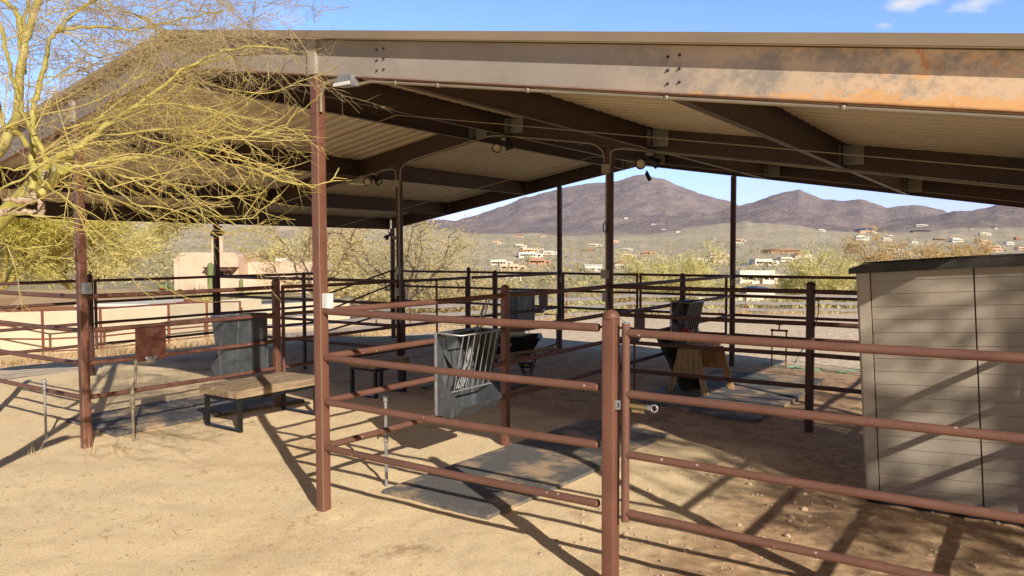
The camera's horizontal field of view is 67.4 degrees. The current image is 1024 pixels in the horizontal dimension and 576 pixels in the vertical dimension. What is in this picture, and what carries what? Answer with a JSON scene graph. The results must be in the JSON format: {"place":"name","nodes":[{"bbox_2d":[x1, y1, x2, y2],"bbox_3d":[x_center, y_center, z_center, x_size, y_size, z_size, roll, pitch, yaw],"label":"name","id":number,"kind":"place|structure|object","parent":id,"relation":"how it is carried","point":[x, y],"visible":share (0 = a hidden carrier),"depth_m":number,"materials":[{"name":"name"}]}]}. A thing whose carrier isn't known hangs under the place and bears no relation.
{"place":"outdoors","nodes":[
{"label":"outdoors","id":0,"kind":"place"},
{"bbox_2d":[0,313,1023,575],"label":"ground","id":1,"kind":"structure","parent":0,"point":[240,497],"depth_m":6.75,"materials":[{"name":"soil"}]},
{"bbox_2d":[0,290,78,398],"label":"fence panel","id":2,"kind":"object","parent":1,"relation":"on","point":[41,357],"visible":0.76,"depth_m":8.83,"materials":[{"name":"brown paint"}]},
{"bbox_2d":[42,379,47,439],"bbox_3d":[-5.235,1.418,8.606,0.045,0.790,0.045,2,3,34],"label":"water riser","id":3,"kind":"object","parent":1,"relation":"on","point":[44,386],"visible":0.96,"depth_m":8.59,"materials":[{"name":"metal"}]},
{"bbox_2d":[0,274,95,375],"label":"fence panel","id":4,"kind":"object","parent":1,"relation":"on","point":[91,325],"visible":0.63,"depth_m":12.72,"materials":[{"name":"brown paint"}]},
{"bbox_2d":[0,117,137,289],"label":"palo verde tree","id":5,"kind":"object","parent":1,"relation":"on","point":[12,276],"visible":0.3,"depth_m":31.82,"materials":[{"name":"green plant"}]},
{"bbox_2d":[25,429,128,457],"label":"dry weeds","id":6,"kind":"object","parent":1,"relation":"on","point":[89,451],"visible":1,"depth_m":8.00,"materials":[{"name":"beige plant"}]},
{"bbox_2d":[0,218,203,289],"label":"palo verde tree","id":7,"kind":"object","parent":1,"relation":"on","point":[100,268],"visible":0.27,"depth_m":34.81,"materials":[{"name":"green plant"}]},
{"bbox_2d":[0,289,203,311],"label":"tile roof house","id":8,"kind":"structure","parent":1,"relation":"on","point":[6,300],"depth_m":27.74,"materials":[{"name":"beige paint"}]},
{"bbox_2d":[0,301,240,355],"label":"pipe fence","id":9,"kind":"object","parent":1,"relation":"on","point":[43,339],"visible":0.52,"depth_m":20.24,"materials":[{"name":"metal"}]},
{"bbox_2d":[75,299,183,306],"bbox_3d":[-12.889,1.160,26.042,2.400,1.410,2.600,0,3,0],"label":"white canopy","id":10,"kind":"object","parent":1,"relation":"on","point":[115,304],"visible":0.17,"depth_m":25.37,"materials":[{"name":"paint"}]},
{"bbox_2d":[0,298,261,353],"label":"stucco wall","id":11,"kind":"structure","parent":1,"relation":"on","point":[58,317],"depth_m":21.66,"materials":[{"name":"paint"}]},
{"bbox_2d":[130,359,136,441],"bbox_3d":[-4.234,1.309,8.600,0.052,1.001,0.206,-1,3,-14],"label":"water riser","id":12,"kind":"object","parent":1,"relation":"on","point":[132,400],"visible":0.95,"depth_m":8.52,"materials":[{"name":"metal"}]},
{"bbox_2d":[65,401,219,436],"bbox_3d":[-4.698,1.638,9.732,1.381,0.060,1.401,2,3,34],"label":"rubber mat","id":13,"kind":"object","parent":1,"relation":"on","point":[155,415],"visible":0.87,"depth_m":9.59,"materials":[{"name":"rubber"}]},
{"bbox_2d":[88,279,281,406],"bbox_3d":[-3.888,0.896,9.410,0.106,1.946,2.559,2,3,34],"label":"fence panel","id":14,"kind":"object","parent":1,"relation":"on","point":[275,341],"visible":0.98,"depth_m":9.50,"materials":[{"name":"brown paint"}]},
{"bbox_2d":[132,326,165,364],"bbox_3d":[-4.291,0.674,8.973,0.296,0.435,0.370,2,3,34],"label":"stall waterer","id":15,"kind":"object","parent":14,"relation":"attached to","point":[150,345],"visible":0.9,"depth_m":8.89,"materials":[{"name":"metal"}]},
{"bbox_2d":[210,312,267,375],"bbox_3d":[-3.611,0.736,10.157,0.339,0.798,0.650,2,3,34],"label":"hay feeder","id":16,"kind":"object","parent":14,"relation":"attached to","point":[235,360],"visible":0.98,"depth_m":9.99,"materials":[{"name":"metal"}]},
{"bbox_2d":[0,0,399,320],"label":"palo verde tree","id":17,"kind":"object","parent":1,"relation":"on","point":[43,179],"visible":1,"depth_m":4.86,"materials":[{"name":"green plant"}]},
{"bbox_2d":[169,395,304,415],"bbox_3d":[-3.812,1.587,10.747,1.504,0.060,1.323,2,3,34],"label":"rubber mat","id":18,"kind":"object","parent":1,"relation":"on","point":[224,407],"visible":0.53,"depth_m":10.46,"materials":[{"name":"rubber"}]},
{"bbox_2d":[199,372,314,432],"bbox_3d":[-3.122,1.406,9.620,0.759,0.502,1.280,2,3,34],"label":"bench","id":19,"kind":"object","parent":1,"relation":"on","point":[242,390],"visible":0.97,"depth_m":9.32,"materials":[{"name":"brown wood"}]},
{"bbox_2d":[224,272,313,327],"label":"fence panel","id":20,"kind":"object","parent":1,"relation":"on","point":[270,292],"visible":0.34,"depth_m":16.20,"materials":[{"name":"brown paint"}]},
{"bbox_2d":[229,225,373,295],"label":"mesquite tree","id":21,"kind":"object","parent":1,"relation":"on","point":[342,263],"visible":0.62,"depth_m":41.95,"materials":[{"name":"yellow plant"}]},
{"bbox_2d":[261,301,349,328],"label":"stucco wall","id":22,"kind":"structure","parent":1,"relation":"on","point":[330,317],"depth_m":29.30,"materials":[{"name":"paint"}]},
{"bbox_2d":[302,272,395,369],"bbox_3d":[-2.795,0.717,13.116,2.315,1.946,0.068,2,3,34],"label":"fence panel","id":23,"kind":"object","parent":1,"relation":"on","point":[304,300],"visible":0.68,"depth_m":13.19,"materials":[{"name":"brown paint"}]},
{"bbox_2d":[346,354,409,398],"bbox_3d":[-1.981,1.304,11.382,0.597,0.532,0.740,2,3,34],"label":"bench","id":24,"kind":"object","parent":1,"relation":"on","point":[389,358],"visible":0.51,"depth_m":11.26,"materials":[{"name":"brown wood"}]},
{"bbox_2d":[377,395,388,486],"bbox_3d":[-1.163,1.419,6.902,0.102,0.920,0.060,0,3,8],"label":"water riser","id":25,"kind":"object","parent":1,"relation":"on","point":[385,435],"visible":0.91,"depth_m":6.89,"materials":[{"name":"metal"}]},
{"bbox_2d":[329,285,509,445],"bbox_3d":[-0.774,0.986,7.279,0.096,1.946,2.574,2,3,34],"label":"fence panel","id":26,"kind":"object","parent":1,"relation":"on","point":[503,295],"visible":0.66,"depth_m":7.08,"materials":[{"name":"brown paint"}]},
{"bbox_2d":[434,327,502,417],"bbox_3d":[-0.412,0.804,7.449,0.339,0.798,0.650,2,3,34],"label":"hay feeder","id":27,"kind":"object","parent":26,"relation":"attached to","point":[451,348],"visible":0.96,"depth_m":7.48,"materials":[{"name":"metal"}]},
{"bbox_2d":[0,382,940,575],"bbox_3d":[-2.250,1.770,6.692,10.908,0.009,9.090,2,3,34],"label":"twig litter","id":28,"kind":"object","parent":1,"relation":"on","point":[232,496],"visible":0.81,"depth_m":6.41,"materials":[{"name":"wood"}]},
{"bbox_2d":[323,308,619,575],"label":"fence panel","id":29,"kind":"object","parent":1,"relation":"on","point":[610,423],"visible":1,"depth_m":4.96,"materials":[{"name":"brown paint"}]},
{"bbox_2d":[615,322,1023,575],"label":"pipe gate","id":30,"kind":"structure","parent":29,"relation":"attached to","point":[625,406],"depth_m":4.05,"materials":[{"name":"metal"}]},
{"bbox_2d":[420,380,530,391],"bbox_3d":[-0.455,1.530,12.092,1.298,0.060,1.507,2,3,34],"label":"rubber mat","id":31,"kind":"object","parent":1,"relation":"on","point":[497,384],"visible":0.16,"depth_m":11.88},
{"bbox_2d":[471,270,497,361],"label":"fence panel","id":32,"kind":"object","parent":1,"relation":"on","point":[494,277],"visible":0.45,"depth_m":14.53,"materials":[{"name":"brown paint"}]},
{"bbox_2d":[383,446,601,519],"bbox_3d":[-0.098,1.764,7.093,1.244,0.063,1.863,2,3,34],"label":"rubber mat","id":33,"kind":"object","parent":1,"relation":"on","point":[553,472],"visible":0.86,"depth_m":6.93,"materials":[{"name":"rubber"}]},
{"bbox_2d":[467,267,554,327],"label":"fence panel","id":34,"kind":"object","parent":1,"relation":"on","point":[484,288],"visible":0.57,"depth_m":17.62,"materials":[{"name":"brown paint"}]},
{"bbox_2d":[0,29,1023,511],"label":"open barn","id":35,"kind":"structure","parent":1,"relation":"on","point":[960,71],"depth_m":7.93,"materials":[{"name":"brown paint"}]},
{"bbox_2d":[81,282,91,293],"bbox_3d":[-4.560,0.003,8.214,0.105,0.120,0.068,2,3,34],"label":"outlet box","id":36,"kind":"object","parent":35,"relation":"attached to","point":[86,287],"visible":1,"depth_m":8.19,"materials":[{"name":"metal"}]},
{"bbox_2d":[93,275,215,349],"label":"pipe gate","id":37,"kind":"structure","parent":35,"relation":"attached to","point":[96,301],"depth_m":13.95,"materials":[{"name":"metal"}]},
{"bbox_2d":[218,275,302,340],"bbox_3d":[-4.767,0.356,14.455,2.476,1.159,0.053,2,3,34],"label":"fence panel","id":38,"kind":"object","parent":35,"relation":"attached to","point":[261,297],"visible":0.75,"depth_m":14.36,"materials":[{"name":"brown paint"}]},
{"bbox_2d":[218,169,395,222],"bbox_3d":[-3.794,-1.591,13.634,4.709,0.772,0.024,2,3,34],"label":"conduit","id":39,"kind":"object","parent":35,"relation":"attached to","point":[311,193],"visible":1,"depth_m":13.47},
{"bbox_2d":[322,293,332,308],"bbox_3d":[-1.467,0.102,6.093,0.066,0.120,0.063,2,3,34],"label":"outlet box","id":40,"kind":"object","parent":35,"relation":"attached to","point":[327,300],"visible":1,"depth_m":6.07,"materials":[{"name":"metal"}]},
{"bbox_2d":[319,78,335,111],"bbox_3d":[-1.412,-1.495,5.939,0.253,0.234,0.032,2,4,39],"label":"conduit","id":41,"kind":"object","parent":35,"relation":"attached to","point":[321,100],"visible":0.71,"depth_m":6.00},
{"bbox_2d":[281,280,398,371],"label":"pipe gate","id":42,"kind":"structure","parent":35,"relation":"attached to","point":[283,315],"depth_m":10.89,"materials":[{"name":"metal"}]},
{"bbox_2d":[333,74,358,87],"bbox_3d":[-1.252,-1.564,5.796,0.190,0.095,0.112,2,3,34],"label":"wall pack light","id":43,"kind":"object","parent":35,"relation":"attached to","point":[346,81],"visible":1,"depth_m":5.76,"materials":[{"name":"metal"}]},
{"bbox_2d":[328,270,391,331],"bbox_3d":[-3.672,0.292,18.310,0.044,1.393,2.314,2,3,34],"label":"metal fence","id":44,"kind":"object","parent":35,"relation":"attached to","point":[390,271],"depth_m":18.55,"materials":[{"name":"metal"}]},
{"bbox_2d":[363,173,382,185],"bbox_3d":[-2.256,-1.770,12.527,0.330,0.217,0.191,2,3,34],"label":"flood light","id":45,"kind":"object","parent":35,"relation":"attached to","point":[378,181],"visible":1,"depth_m":12.51,"materials":[{"name":"black metal"}]},
{"bbox_2d":[398,187,400,322],"bbox_3d":[-1.806,-0.553,12.317,0.036,2.250,0.036,2,3,34],"label":"conduit","id":46,"kind":"object","parent":35,"relation":"attached to","point":[399,245],"visible":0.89,"depth_m":12.29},
{"bbox_2d":[394,270,466,303],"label":"fence panel","id":47,"kind":"object","parent":35,"relation":"attached to","point":[431,271],"visible":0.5,"depth_m":18.49,"materials":[{"name":"brown paint"}]},
{"bbox_2d":[404,276,467,353],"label":"pipe gate","id":48,"kind":"structure","parent":35,"relation":"attached to","point":[437,280],"depth_m":13.08,"materials":[{"name":"metal"}]},
{"bbox_2d":[399,135,604,179],"bbox_3d":[-0.281,-1.951,11.197,3.670,0.558,0.036,2,3,34],"label":"conduit","id":49,"kind":"object","parent":35,"relation":"attached to","point":[580,142],"visible":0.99,"depth_m":10.99,"materials":[{"name":"metal"}]},
{"bbox_2d":[492,137,514,152],"bbox_3d":[-0.122,-2.056,11.034,0.337,0.218,0.190,2,3,34],"label":"flood light","id":50,"kind":"object","parent":35,"relation":"attached to","point":[497,147],"visible":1,"depth_m":11.01,"materials":[{"name":"black metal"}]},
{"bbox_2d":[498,272,558,333],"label":"fence panel","id":51,"kind":"object","parent":35,"relation":"attached to","point":[526,275],"visible":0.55,"depth_m":15.44,"materials":[{"name":"brown paint"}]},
{"bbox_2d":[510,290,534,319],"bbox_3d":[0.146,0.443,15.612,0.339,0.798,0.650,2,3,34],"label":"hay feeder","id":52,"kind":"object","parent":51,"relation":"attached to","point":[521,303],"visible":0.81,"depth_m":15.43,"materials":[{"name":"metal"}]},
{"bbox_2d":[535,294,547,312],"bbox_3d":[0.550,0.323,16.006,0.296,0.405,0.340,2,3,34],"label":"stall waterer","id":53,"kind":"object","parent":51,"relation":"attached to","point":[543,303],"visible":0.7,"depth_m":15.93,"materials":[{"name":"metal"}]},
{"bbox_2d":[510,285,608,397],"bbox_3d":[0.614,0.581,9.282,0.053,1.159,2.347,2,3,34],"label":"fence panel","id":54,"kind":"object","parent":35,"relation":"attached to","point":[545,354],"visible":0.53,"depth_m":9.19,"materials":[{"name":"brown paint"}]},
{"bbox_2d":[562,272,638,328],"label":"pipe gate","id":55,"kind":"structure","parent":35,"relation":"attached to","point":[617,292],"depth_m":16.01,"materials":[{"name":"metal"}]},
{"bbox_2d":[605,173,607,309],"bbox_3d":[1.259,-0.464,10.211,0.036,2.250,0.036,2,3,34],"label":"conduit","id":56,"kind":"object","parent":35,"relation":"attached to","point":[606,206],"visible":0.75,"depth_m":10.18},
{"bbox_2d":[635,152,661,180],"bbox_3d":[1.753,-1.544,9.783,0.330,0.371,0.189,2,3,34],"label":"flood light","id":57,"kind":"object","parent":35,"relation":"attached to","point":[640,164],"visible":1,"depth_m":9.74,"materials":[{"name":"black metal"}]},
{"bbox_2d":[639,273,727,334],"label":"pipe gate","id":58,"kind":"structure","parent":35,"relation":"attached to","point":[687,294],"depth_m":14.80,"materials":[{"name":"metal"}]},
{"bbox_2d":[357,80,1023,119],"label":"conduit","id":59,"kind":"object","parent":35,"relation":"attached to","point":[841,107],"visible":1,"depth_m":4.18,"materials":[{"name":"metal"}]},
{"bbox_2d":[686,275,732,335],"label":"fence panel","id":60,"kind":"object","parent":35,"relation":"attached to","point":[713,298],"visible":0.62,"depth_m":13.57,"materials":[{"name":"brown paint"}]},
{"bbox_2d":[670,299,704,348],"bbox_3d":[2.769,0.592,12.071,0.339,0.798,0.650,2,3,34],"label":"hay feeder","id":61,"kind":"object","parent":60,"relation":"attached to","point":[693,307],"visible":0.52,"depth_m":12.14,"materials":[{"name":"metal"}]},
{"bbox_2d":[610,148,1023,188],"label":"conduit","id":62,"kind":"object","parent":35,"relation":"attached to","point":[886,174],"visible":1,"depth_m":8.58,"materials":[{"name":"metal"}]},
{"bbox_2d":[813,289,860,393],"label":"fence panel","id":63,"kind":"object","parent":35,"relation":"attached to","point":[835,356],"visible":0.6,"depth_m":8.64,"materials":[{"name":"brown paint"}]},
{"bbox_2d":[7,332,1023,575],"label":"pebbles","id":64,"kind":"object","parent":1,"relation":"on","point":[973,564],"visible":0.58,"depth_m":6.04,"materials":[{"name":"stone"}]},
{"bbox_2d":[496,333,559,375],"bbox_3d":[0.025,1.145,12.954,1.545,0.684,0.800,0,3,0],"label":"wheelbarrow","id":65,"kind":"object","parent":1,"relation":"on","point":[530,341],"visible":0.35,"depth_m":12.69,"materials":[{"name":"black plastic"}]},
{"bbox_2d":[496,346,554,356],"bbox_3d":[-0.059,1.075,12.480,1.511,0.220,0.090,0,3,-5],"label":"timber board","id":66,"kind":"object","parent":65,"relation":"on","point":[528,351],"visible":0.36,"depth_m":12.48,"materials":[{"name":"brown wood"}]},
{"bbox_2d":[240,289,857,336],"bbox_3d":[7.923,0.915,32.720,37.077,1.703,3.462,-1,3,-23],"label":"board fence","id":67,"kind":"object","parent":1,"relation":"on","point":[629,303],"visible":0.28,"depth_m":32.63,"materials":[{"name":"metal"}]},
{"bbox_2d":[508,418,669,462],"bbox_3d":[0.923,1.696,8.570,1.253,0.053,1.714,2,3,34],"label":"rubber mat","id":68,"kind":"object","parent":1,"relation":"on","point":[589,428],"visible":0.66,"depth_m":8.41,"materials":[{"name":"rubber"}]},
{"bbox_2d":[614,273,685,366],"bbox_3d":[2.057,0.781,11.390,0.096,1.946,2.564,2,3,34],"label":"fence panel","id":69,"kind":"object","parent":1,"relation":"on","point":[682,280],"visible":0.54,"depth_m":11.48,"materials":[{"name":"brown paint"}]},
{"bbox_2d":[621,311,644,340],"bbox_3d":[1.726,0.553,11.058,0.296,0.435,0.350,2,3,34],"label":"stall waterer","id":70,"kind":"object","parent":69,"relation":"attached to","point":[639,323],"visible":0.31,"depth_m":10.97,"materials":[{"name":"metal"}]},
{"bbox_2d":[612,282,815,432],"bbox_3d":[2.408,0.867,9.541,2.589,1.946,0.106,2,3,34],"label":"fence panel","id":71,"kind":"object","parent":1,"relation":"on","point":[808,323],"visible":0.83,"depth_m":9.19,"materials":[{"name":"brown paint"}]},
{"bbox_2d":[630,383,797,423],"bbox_3d":[2.746,1.575,10.666,1.961,0.080,2.021,2,3,34],"label":"rubber mat","id":72,"kind":"object","parent":1,"relation":"on","point":[747,397],"visible":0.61,"depth_m":10.58,"materials":[{"name":"rubber"}]},
{"bbox_2d":[657,330,699,390],"bbox_3d":[2.547,1.115,11.684,0.352,0.887,0.730,-2,3,-31],"label":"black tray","id":73,"kind":"object","parent":72,"relation":"on","point":[684,384],"visible":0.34,"depth_m":11.59,"materials":[{"name":"plastic"}]},
{"bbox_2d":[667,342,733,394],"bbox_3d":[2.817,1.200,11.428,0.772,0.722,0.773,2,3,34],"label":"sawhorse","id":74,"kind":"object","parent":72,"relation":"on","point":[692,361],"visible":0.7,"depth_m":11.26,"materials":[{"name":"brown wood"}]},
{"bbox_2d":[704,369,824,399],"bbox_3d":[3.788,1.503,12.114,1.874,0.082,1.862,2,3,34],"label":"rubber mat","id":75,"kind":"object","parent":1,"relation":"on","point":[798,393],"visible":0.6,"depth_m":11.95,"materials":[{"name":"rubber"}]},
{"bbox_2d":[770,325,787,368],"bbox_3d":[4.973,1.188,14.292,0.320,1.036,0.060,2,3,34],"label":"yard hydrant","id":76,"kind":"object","parent":1,"relation":"on","point":[779,330],"visible":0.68,"depth_m":14.26,"materials":[{"name":"metal"}]},
{"bbox_2d":[734,275,858,342],"bbox_3d":[5.242,0.699,13.657,2.590,2.021,0.068,2,3,34],"label":"fence panel","id":77,"kind":"object","parent":1,"relation":"on","point":[802,298],"visible":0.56,"depth_m":13.74,"materials":[{"name":"brown paint"}]},
{"bbox_2d":[763,363,859,372],"bbox_3d":[5.574,1.490,14.152,2.006,0.082,0.582,2,3,34],"label":"garden hose","id":78,"kind":"object","parent":1,"relation":"on","point":[793,367],"visible":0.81,"depth_m":14.07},
{"bbox_2d":[848,253,1023,526],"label":"storage shed","id":79,"kind":"structure","parent":1,"relation":"on","point":[974,302],"depth_m":6.07,"materials":[{"name":"beige plastic"}]},
{"bbox_2d":[871,268,982,506],"bbox_3d":[3.321,0.785,6.167,0.727,1.915,0.030,-2,1,35],"label":"door","id":80,"kind":"structure","parent":79,"relation":"in","point":[922,308],"depth_m":6.14,"materials":[{"name":"beige plastic"}]},
{"bbox_2d":[974,266,1023,512],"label":"door","id":81,"kind":"structure","parent":79,"relation":"in","point":[999,291],"depth_m":5.86,"materials":[{"name":"beige plastic"}]},
{"bbox_2d":[0,175,1023,316],"bbox_3d":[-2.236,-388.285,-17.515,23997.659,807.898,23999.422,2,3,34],"label":"terrain","id":82,"kind":"structure","parent":0,"point":[642,203],"depth_m":3028.40,"materials":[{"name":"soil"}]},
{"bbox_2d":[175,279,227,300],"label":"ocotillo clump","id":83,"kind":"object","parent":82,"relation":"on","point":[208,299],"visible":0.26,"depth_m":44.61,"materials":[{"name":"green plant"}]},
{"bbox_2d":[207,262,213,293],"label":"saguaro cactus","id":84,"kind":"object","parent":82,"relation":"on","point":[210,268],"visible":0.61,"depth_m":57.76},
{"bbox_2d":[1,222,444,297],"bbox_3d":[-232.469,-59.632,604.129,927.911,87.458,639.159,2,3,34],"label":"hillside scrub","id":85,"kind":"object","parent":82,"relation":"on","point":[160,272],"visible":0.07,"depth_m":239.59,"materials":[{"name":"green plant"}]},
{"bbox_2d":[174,236,332,293],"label":"pueblo house","id":86,"kind":"structure","parent":82,"relation":"on","point":[197,266],"depth_m":67.47,"materials":[{"name":"beige paint"}]},
{"bbox_2d":[256,231,354,274],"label":"valley tree","id":87,"kind":"object","parent":82,"relation":"on","point":[286,249],"visible":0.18,"depth_m":73.72,"materials":[{"name":"green plant"}]},
{"bbox_2d":[327,214,484,312],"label":"mesquite tree","id":88,"kind":"object","parent":82,"relation":"on","point":[442,267],"visible":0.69,"depth_m":47.73,"materials":[{"name":"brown plant"}]},
{"bbox_2d":[0,307,857,367],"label":"dry grass","id":89,"kind":"structure","parent":82,"relation":"on","point":[15,360],"depth_m":22.44,"materials":[{"name":"plant"}]},
{"bbox_2d":[425,280,489,315],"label":"valley tree","id":90,"kind":"object","parent":82,"relation":"on","point":[463,290],"visible":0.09,"depth_m":69.18,"materials":[{"name":"green plant"}]},
{"bbox_2d":[387,259,541,315],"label":"mesquite tree","id":91,"kind":"object","parent":82,"relation":"on","point":[445,294],"visible":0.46,"depth_m":57.53,"materials":[{"name":"green plant"}]},
{"bbox_2d":[501,264,526,270],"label":"house","id":92,"kind":"structure","parent":82,"relation":"on","point":[504,266],"depth_m":437.73,"materials":[{"name":"beige paint"}]},
{"bbox_2d":[518,252,542,257],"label":"house","id":93,"kind":"structure","parent":82,"relation":"on","point":[527,254],"depth_m":642.53,"materials":[{"name":"white paint"}]},
{"bbox_2d":[528,258,550,264],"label":"house","id":94,"kind":"structure","parent":82,"relation":"on","point":[541,260],"depth_m":539.41,"materials":[{"name":"red paint"}]},
{"bbox_2d":[283,269,857,316],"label":"desert scrub","id":95,"kind":"object","parent":82,"relation":"on","point":[380,297],"visible":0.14,"depth_m":69.48,"materials":[{"name":"green plant"}]},
{"bbox_2d":[297,241,856,316],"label":"desert scrub","id":96,"kind":"object","parent":82,"relation":"on","point":[619,307],"visible":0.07,"depth_m":141.79,"materials":[{"name":"green plant"}]},
{"bbox_2d":[334,268,855,316],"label":"desert scrub","id":97,"kind":"object","parent":82,"relation":"on","point":[594,301],"visible":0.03,"depth_m":147.77,"materials":[{"name":"green plant"}]},
{"bbox_2d":[604,279,653,306],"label":"valley tree","id":98,"kind":"object","parent":82,"relation":"on","point":[619,300],"visible":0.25,"depth_m":124.31,"materials":[{"name":"green plant"}]},
{"bbox_2d":[305,220,1023,285],"bbox_3d":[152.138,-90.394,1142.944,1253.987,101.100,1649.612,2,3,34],"label":"desert scrub","id":99,"kind":"object","parent":82,"relation":"on","point":[587,279],"visible":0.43,"depth_m":524.59,"materials":[{"name":"green plant"}]},
{"bbox_2d":[614,231,726,301],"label":"palo verde tree","id":100,"kind":"object","parent":82,"relation":"on","point":[690,267],"visible":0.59,"depth_m":88.71,"materials":[{"name":"green plant"}]},
{"bbox_2d":[698,278,743,301],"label":"valley tree","id":101,"kind":"object","parent":82,"relation":"on","point":[722,282],"visible":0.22,"depth_m":150.08,"materials":[{"name":"green plant"}]},
{"bbox_2d":[743,286,774,300],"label":"house","id":102,"kind":"structure","parent":82,"relation":"on","point":[748,299],"depth_m":175.10,"materials":[{"name":"beige paint"}]},
{"bbox_2d":[736,270,788,283],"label":"house","id":103,"kind":"structure","parent":82,"relation":"on","point":[757,272],"depth_m":304.54,"materials":[{"name":"beige paint"}]},
{"bbox_2d":[749,259,778,265],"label":"house","id":104,"kind":"structure","parent":82,"relation":"on","point":[756,261],"depth_m":498.71,"materials":[{"name":"beige paint"}]},
{"bbox_2d":[763,249,801,252],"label":"house","id":105,"kind":"structure","parent":82,"relation":"on","point":[781,250],"depth_m":831.53,"materials":[{"name":"red paint"}]},
{"bbox_2d":[768,241,869,307],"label":"palo verde tree","id":106,"kind":"object","parent":82,"relation":"on","point":[803,268],"visible":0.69,"depth_m":98.47,"materials":[{"name":"green plant"}]},
{"bbox_2d":[832,220,972,265],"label":"golden tree","id":107,"kind":"object","parent":82,"relation":"on","point":[906,255],"visible":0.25,"depth_m":118.57,"materials":[{"name":"yellow plant"}]},
{"bbox_2d":[939,231,998,256],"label":"golden tree","id":108,"kind":"object","parent":82,"relation":"on","point":[985,248],"visible":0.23,"depth_m":128.48,"materials":[{"name":"yellow plant"}]},
{"bbox_2d":[0,0,1023,220],"label":"sky","id":109,"kind":"structure","parent":0,"point":[865,16],"materials":[{"name":"blue"}]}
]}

